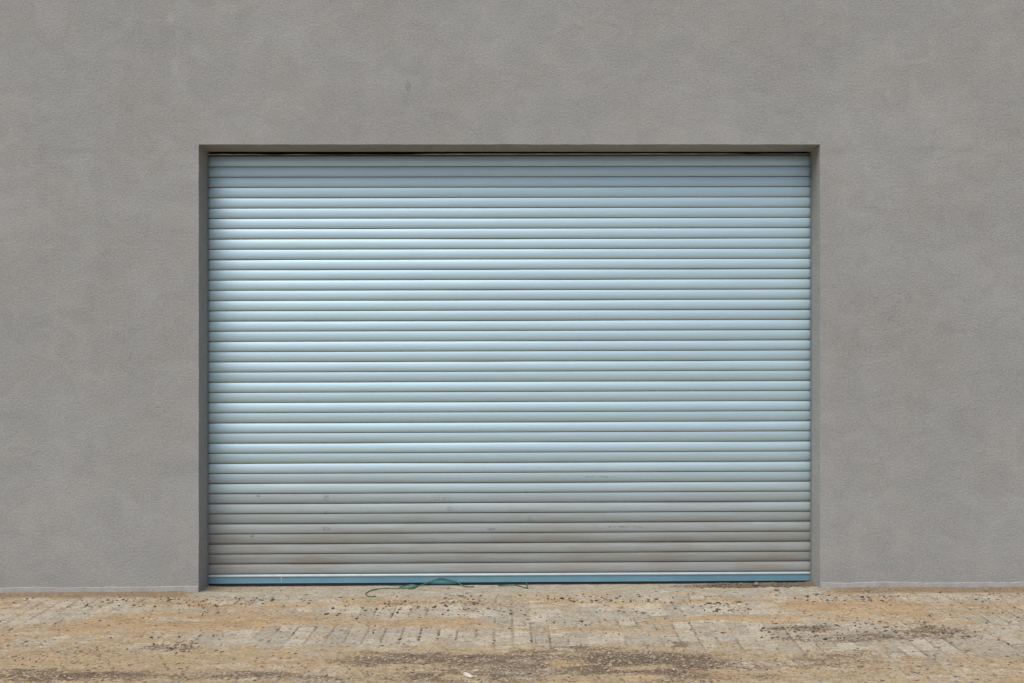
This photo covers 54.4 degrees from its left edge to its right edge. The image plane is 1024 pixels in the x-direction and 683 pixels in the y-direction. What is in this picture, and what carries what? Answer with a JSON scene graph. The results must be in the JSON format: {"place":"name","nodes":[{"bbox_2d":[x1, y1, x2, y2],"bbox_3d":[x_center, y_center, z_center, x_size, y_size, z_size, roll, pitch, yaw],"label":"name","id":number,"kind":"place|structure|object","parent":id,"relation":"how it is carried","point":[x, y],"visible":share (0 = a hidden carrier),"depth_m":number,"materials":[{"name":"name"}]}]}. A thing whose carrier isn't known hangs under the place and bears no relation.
{"place":"outdoors","nodes":[
{"label":"outdoors","id":0,"kind":"place"},
{"bbox_2d":[0,581,1023,682],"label":"paving","id":1,"kind":"structure","parent":0,"point":[219,624],"depth_m":5.78,"materials":[{"name":"beige stone"}]},
{"bbox_2d":[365,578,473,596],"bbox_3d":[-0.657,1.682,6.869,0.759,0.059,0.242,0,0,-25],"label":"plastic twine","id":2,"kind":"object","parent":1,"relation":"on","point":[415,586],"visible":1,"depth_m":6.92,"materials":[{"name":"teal"}]},
{"bbox_2d":[463,672,472,677],"bbox_3d":[-0.223,1.685,5.028,0.035,0.020,0.081,0,0,-28],"label":"mortar lump","id":3,"kind":"object","parent":1,"relation":"on","point":[467,674],"visible":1,"depth_m":5.01,"materials":[{"name":"white concrete"}]},
{"bbox_2d":[0,587,1023,682],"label":"sandy grit","id":4,"kind":"object","parent":1,"relation":"on","point":[514,662],"visible":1,"depth_m":5.28,"materials":[{"name":"beige sand"}]},
{"bbox_2d":[0,583,1023,680],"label":"soil crumbs","id":5,"kind":"object","parent":1,"relation":"on","point":[814,628],"visible":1,"depth_m":6.32,"materials":[{"name":"brown soil"}]},
{"bbox_2d":[498,582,527,588],"bbox_3d":[0.006,1.695,6.909,0.208,0.021,0.109,0,0,0],"label":"plastic twine","id":6,"kind":"object","parent":1,"relation":"on","point":[515,585],"visible":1,"depth_m":6.93,"materials":[{"name":"plastic"}]},
{"label":"ground","id":7,"kind":"structure","parent":0,"visible":0},
{"bbox_2d":[0,0,1023,592],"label":"building","id":8,"kind":"structure","parent":7,"relation":"on","point":[418,292],"depth_m":6.77,"materials":[{"name":"paint"}]},
{"bbox_2d":[207,152,811,586],"bbox_3d":[-0.018,0.090,7.394,4.271,3.260,0.864,0,0,0],"label":"roller door","id":9,"kind":"structure","parent":8,"relation":"in","point":[465,368],"depth_m":6.98,"materials":[{"name":"blue metal"}]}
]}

